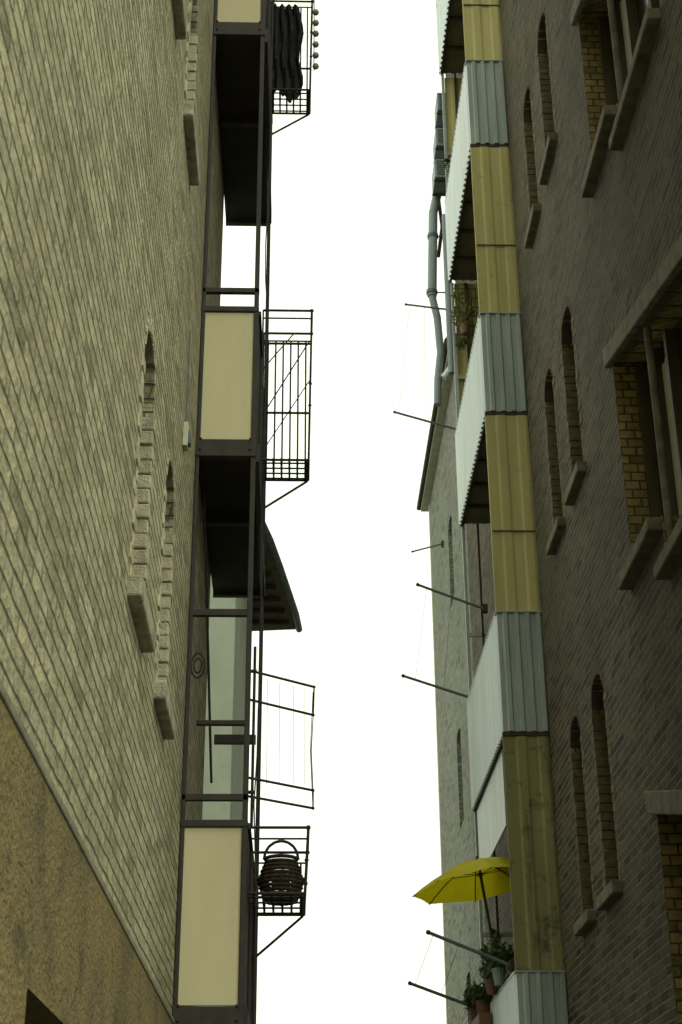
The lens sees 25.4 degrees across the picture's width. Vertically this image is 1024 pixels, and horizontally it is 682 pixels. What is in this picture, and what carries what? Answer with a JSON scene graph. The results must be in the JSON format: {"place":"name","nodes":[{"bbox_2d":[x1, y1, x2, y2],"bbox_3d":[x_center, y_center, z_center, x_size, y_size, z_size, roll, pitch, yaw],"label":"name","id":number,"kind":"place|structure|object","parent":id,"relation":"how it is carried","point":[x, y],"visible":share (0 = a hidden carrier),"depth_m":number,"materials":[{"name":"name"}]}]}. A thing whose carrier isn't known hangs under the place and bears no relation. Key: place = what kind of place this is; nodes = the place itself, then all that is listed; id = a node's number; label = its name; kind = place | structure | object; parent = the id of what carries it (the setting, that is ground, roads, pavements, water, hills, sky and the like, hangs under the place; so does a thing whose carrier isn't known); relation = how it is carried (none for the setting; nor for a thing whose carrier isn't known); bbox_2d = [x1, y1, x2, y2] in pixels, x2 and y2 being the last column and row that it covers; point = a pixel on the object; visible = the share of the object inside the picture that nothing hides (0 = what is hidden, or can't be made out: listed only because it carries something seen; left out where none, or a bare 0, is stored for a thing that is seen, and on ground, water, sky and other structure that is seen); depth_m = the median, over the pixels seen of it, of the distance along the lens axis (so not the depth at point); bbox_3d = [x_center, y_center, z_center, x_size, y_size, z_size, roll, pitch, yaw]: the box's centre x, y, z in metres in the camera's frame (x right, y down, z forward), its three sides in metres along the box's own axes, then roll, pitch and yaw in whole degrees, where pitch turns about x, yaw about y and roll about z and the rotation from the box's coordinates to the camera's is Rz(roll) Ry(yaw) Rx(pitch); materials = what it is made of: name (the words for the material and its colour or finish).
{"place":"outdoors","nodes":[
{"label":"outdoors","id":0,"kind":"place"},
{"bbox_2d":[202,579,246,819],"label":"walls","id":1,"kind":"structure","parent":0,"point":[227,646],"depth_m":16.53,"materials":[{"name":"white paint"}]},
{"bbox_2d":[252,540,295,630],"bbox_3d":[-5.161,0.559,19.785,9.180,0.220,5.300,0,-26,-2],"label":"eave","id":2,"kind":"object","parent":1,"relation":"on","point":[278,615],"visible":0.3,"depth_m":21.33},
{"bbox_2d":[265,522,301,632],"bbox_3d":[-0.864,0.684,20.073,0.188,0.102,4.760,-3,-26,6],"label":"gutter","id":3,"kind":"object","parent":2,"relation":"attached to","point":[269,539],"visible":0.63,"depth_m":20.43,"materials":[{"name":"grey metal"}]},
{"bbox_2d":[220,0,455,1023],"label":"sky","id":4,"kind":"structure","parent":0,"point":[351,181],"materials":[{"name":"white"}]},
{"label":"ground","id":5,"kind":"structure","parent":0,"visible":0},
{"bbox_2d":[0,698,171,1023],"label":"plaster base","id":6,"kind":"object","parent":5,"relation":"on","point":[68,955],"visible":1,"depth_m":4.28,"materials":[{"name":"beige paint"}]},
{"bbox_2d":[0,679,174,1023],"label":"string course","id":7,"kind":"object","parent":6,"relation":"on","point":[19,725],"visible":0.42,"depth_m":4.57,"materials":[{"name":"beige stone"}]},
{"bbox_2d":[0,0,223,1013],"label":"brick wall","id":8,"kind":"structure","parent":7,"relation":"on","point":[102,219],"depth_m":5.45,"materials":[{"name":"beige brick"}]},
{"bbox_2d":[129,0,197,682],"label":"windows","id":9,"kind":"structure","parent":8,"relation":"attached to","point":[143,484],"depth_m":7.29,"materials":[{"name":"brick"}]},
{"bbox_2d":[127,0,199,739],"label":"sills","id":10,"kind":"structure","parent":8,"relation":"attached to","point":[140,610],"depth_m":7.54,"materials":[{"name":"stone"}]},
{"bbox_2d":[183,330,190,450],"bbox_3d":[-0.932,-0.761,9.301,0.045,0.840,0.080,0,-26,-2],"label":"wall lamp","id":11,"kind":"object","parent":8,"relation":"attached to","point":[186,437],"visible":1,"depth_m":9.14,"materials":[{"name":"white plastic"}]},
{"bbox_2d":[172,0,274,1023],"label":"steel balcony stack","id":12,"kind":"object","parent":5,"relation":"on","point":[214,962],"visible":0.95,"depth_m":10.48,"materials":[{"name":"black metal"}]},
{"bbox_2d":[253,0,271,1023],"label":"hanging cable","id":13,"kind":"object","parent":12,"relation":"attached to","point":[261,556],"visible":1,"depth_m":10.04,"materials":[{"name":"black metal"}]},
{"bbox_2d":[248,825,310,960],"bbox_3d":[-0.390,2.521,9.475,0.393,0.971,0.681,0,-26,-2],"label":"balcony railing","id":14,"kind":"object","parent":12,"relation":"attached to","point":[301,913],"depth_m":9.42,"materials":[{"name":"black metal"}]},
{"bbox_2d":[257,840,303,905],"bbox_3d":[-0.382,2.283,9.631,0.309,0.401,0.309,0,-26,-2],"label":"wicker basket","id":15,"kind":"object","parent":14,"relation":"attached to","point":[280,879],"visible":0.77,"depth_m":9.53,"materials":[{"name":"brown wicker"}]},
{"bbox_2d":[248,646,315,825],"bbox_3d":[-0.384,1.435,9.746,0.441,1.200,0.041,1,-26,-2],"label":"drying rack","id":16,"kind":"object","parent":12,"relation":"attached to","point":[254,671],"visible":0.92,"depth_m":9.73,"materials":[{"name":"black metal"}]},
{"bbox_2d":[259,309,313,540],"bbox_3d":[-0.403,-0.669,11.300,0.393,1.806,0.351,0,-26,-2],"label":"balcony railing","id":17,"kind":"object","parent":12,"relation":"attached to","point":[306,473],"visible":0.95,"depth_m":11.48,"materials":[{"name":"black metal"}]},
{"bbox_2d":[268,0,313,159],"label":"balcony railing","id":18,"kind":"object","parent":12,"relation":"attached to","point":[287,68],"visible":0.94,"depth_m":13.29,"materials":[{"name":"black metal"}]},
{"bbox_2d":[312,0,318,70],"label":"globe string","id":19,"kind":"object","parent":18,"relation":"attached to","point":[315,44],"visible":0.99,"depth_m":13.34,"materials":[{"name":"grey glass"}]},
{"bbox_2d":[430,366,485,1023],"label":"brick wall","id":20,"kind":"structure","parent":5,"relation":"on","point":[461,919],"depth_m":24.72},
{"bbox_2d":[411,540,443,552],"bbox_3d":[1.521,0.614,26.483,0.591,0.222,0.080,0,-26,-2],"label":"washing line pole","id":21,"kind":"object","parent":20,"relation":"attached to","point":[441,544],"visible":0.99,"depth_m":26.47,"materials":[{"name":"black metal"}]},
{"bbox_2d":[416,336,456,511],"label":"roof","id":22,"kind":"structure","parent":20,"relation":"on","point":[431,454],"depth_m":27.39,"materials":[{"name":"metal"}]},
{"bbox_2d":[428,503,447,1023],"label":"corner strip","id":23,"kind":"object","parent":20,"relation":"attached to","point":[437,761],"visible":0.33,"depth_m":27.25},
{"bbox_2d":[445,0,681,1023],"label":"brick wall","id":24,"kind":"structure","parent":5,"relation":"on","point":[598,258],"depth_m":12.65,"materials":[{"name":"brown brick"}]},
{"bbox_2d":[393,306,455,429],"bbox_3d":[1.305,-2.236,23.416,1.034,2.300,0.080,0,-26,-2],"label":"washing line pole","id":25,"kind":"object","parent":24,"relation":"attached to","point":[421,419],"visible":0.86,"depth_m":23.02,"materials":[{"name":"black metal"}]},
{"bbox_2d":[405,303,445,309],"bbox_3d":[1.410,-3.219,23.902,0.811,0.172,0.080,0,-26,-2],"label":"washing line pole","id":26,"kind":"object","parent":24,"relation":"attached to","point":[406,304],"visible":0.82,"depth_m":23.90,"materials":[{"name":"black metal"}]},
{"bbox_2d":[432,159,448,195],"bbox_3d":[1.696,-5.472,24.839,0.380,0.400,0.515,0,-26,-2],"label":"air conditioner","id":27,"kind":"object","parent":24,"relation":"attached to","point":[438,181],"visible":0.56,"depth_m":24.68,"materials":[{"name":"white metal"}]},
{"bbox_2d":[433,128,447,164],"bbox_3d":[1.712,-6.056,25.125,0.340,0.400,0.515,0,-26,-2],"label":"air conditioner","id":28,"kind":"object","parent":24,"relation":"attached to","point":[438,148],"visible":0.48,"depth_m":24.95,"materials":[{"name":"white metal"}]},
{"bbox_2d":[434,93,446,127],"bbox_3d":[1.733,-6.729,25.456,0.290,0.400,0.515,0,-26,-2],"label":"air conditioner","id":29,"kind":"object","parent":24,"relation":"attached to","point":[438,112],"visible":0.37,"depth_m":25.32,"materials":[{"name":"white metal"}]},
{"bbox_2d":[426,196,457,406],"bbox_3d":[1.632,-3.800,24.392,0.501,4.770,0.340,-15,-30,28],"label":"downpipe","id":30,"kind":"object","parent":24,"relation":"attached to","point":[434,252],"visible":0.8,"depth_m":24.12,"materials":[{"name":"grey metal"}]},
{"bbox_2d":[436,0,568,1023],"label":"corrugated balcony stack","id":31,"kind":"object","parent":24,"relation":"attached to","point":[511,784],"visible":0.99,"depth_m":16.83,"materials":[{"name":"yellow metal"}]},
{"bbox_2d":[401,589,467,697],"bbox_3d":[1.194,1.646,18.802,0.894,1.391,0.343,0,-26,-2],"label":"washing line pole","id":32,"kind":"object","parent":31,"relation":"attached to","point":[433,685],"visible":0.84,"depth_m":18.71,"materials":[{"name":"black metal"}]},
{"bbox_2d":[408,981,466,1005],"bbox_3d":[1.161,5.351,16.687,0.844,0.355,0.080,0,-26,-2],"label":"washing line pole","id":33,"kind":"object","parent":31,"relation":"attached to","point":[435,992],"visible":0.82,"depth_m":16.69,"materials":[{"name":"black metal"}]},
{"bbox_2d":[442,158,450,181],"bbox_3d":[1.577,-4.804,21.558,0.282,0.574,0.307,0,-26,-2],"label":"potted plant","id":34,"kind":"object","parent":31,"relation":"on","point":[447,160],"visible":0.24,"depth_m":21.56,"materials":[{"name":"green plant"}]},
{"bbox_2d":[416,583,487,613],"bbox_3d":[1.380,1.068,18.904,0.884,0.395,0.080,0,-26,-2],"label":"washing line pole","id":35,"kind":"object","parent":31,"relation":"attached to","point":[484,608],"visible":1,"depth_m":18.88,"materials":[{"name":"black metal"}]},
{"bbox_2d":[450,288,474,350],"bbox_3d":[1.656,-2.582,20.501,0.359,1.004,0.241,0,-26,-2],"label":"climbing plant","id":36,"kind":"object","parent":31,"relation":"on","point":[464,326],"visible":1,"depth_m":20.50,"materials":[{"name":"green plant"}]},
{"bbox_2d":[412,856,513,988],"bbox_3d":[1.507,4.891,15.586,1.395,2.708,1.413,-10,-28,18],"label":"yellow parasol","id":37,"kind":"object","parent":31,"relation":"on","point":[477,879],"visible":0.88,"depth_m":16.39,"materials":[{"name":"fabric"}]},
{"bbox_2d":[415,930,514,994],"bbox_3d":[1.245,4.756,15.789,0.874,0.398,2.140,0,-26,-2],"label":"washing line pole","id":38,"kind":"object","parent":31,"relation":"attached to","point":[511,964],"visible":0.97,"depth_m":14.86,"materials":[{"name":"black metal"}]},
{"bbox_2d":[453,288,481,346],"bbox_3d":[1.730,-2.664,20.671,0.370,0.950,0.022,0,-26,-2],"label":"plant trellis","id":39,"kind":"object","parent":31,"relation":"attached to","point":[472,325],"visible":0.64,"depth_m":20.71,"materials":[{"name":"green plant"}]},
{"bbox_2d":[471,1012,492,1023],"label":"balcony planter box","id":40,"kind":"object","parent":31,"relation":"attached to","point":[483,1017],"visible":1,"depth_m":15.70,"materials":[{"name":"ceramic"}]},
{"bbox_2d":[463,987,477,1022],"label":"potted plant","id":41,"kind":"object","parent":40,"relation":"on","point":[471,1008],"visible":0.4,"depth_m":16.36,"materials":[{"name":"green plant"}]},
{"bbox_2d":[467,980,493,1012],"bbox_3d":[1.495,5.141,16.020,0.323,0.403,0.398,0,-26,-2],"label":"potted plant","id":42,"kind":"object","parent":40,"relation":"on","point":[481,999],"visible":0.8,"depth_m":15.95,"materials":[{"name":"green plant"}]},
{"bbox_2d":[479,952,500,994],"bbox_3d":[1.550,4.705,15.498,0.278,0.444,0.364,0,-26,-2],"label":"potted plant","id":43,"kind":"object","parent":31,"relation":"on","point":[491,988],"visible":0.33,"depth_m":15.42,"materials":[{"name":"green plant"}]},
{"bbox_2d":[479,928,512,996],"bbox_3d":[1.740,5.018,16.773,0.445,0.822,0.343,0,-26,-2],"label":"potted plant","id":44,"kind":"object","parent":31,"relation":"on","point":[494,931],"visible":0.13,"depth_m":16.82,"materials":[{"name":"green plant"}]},
{"bbox_2d":[482,937,513,985],"bbox_3d":[1.573,4.473,15.106,0.324,0.476,0.454,7,-27,-14],"label":"potted plant","id":45,"kind":"object","parent":31,"relation":"on","point":[498,971],"visible":0.82,"depth_m":15.02,"materials":[{"name":"green plant"}]},
{"bbox_2d":[522,3,621,915],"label":"windows","id":46,"kind":"structure","parent":24,"relation":"attached to","point":[570,374],"depth_m":14.12,"materials":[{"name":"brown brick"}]},
{"bbox_2d":[524,0,681,935],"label":"sills and lintels","id":47,"kind":"structure","parent":24,"relation":"attached to","point":[612,128],"depth_m":11.40,"materials":[{"name":"stone"}]},
{"bbox_2d":[607,0,673,540],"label":"mullion posts","id":48,"kind":"object","parent":47,"relation":"attached to","point":[665,492],"visible":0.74,"depth_m":10.97,"materials":[{"name":"wood"}]},
{"bbox_2d":[598,0,681,516],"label":"window frames","id":49,"kind":"structure","parent":24,"relation":"attached to","point":[629,14],"depth_m":11.75,"materials":[{"name":"brown wood"}]}
]}

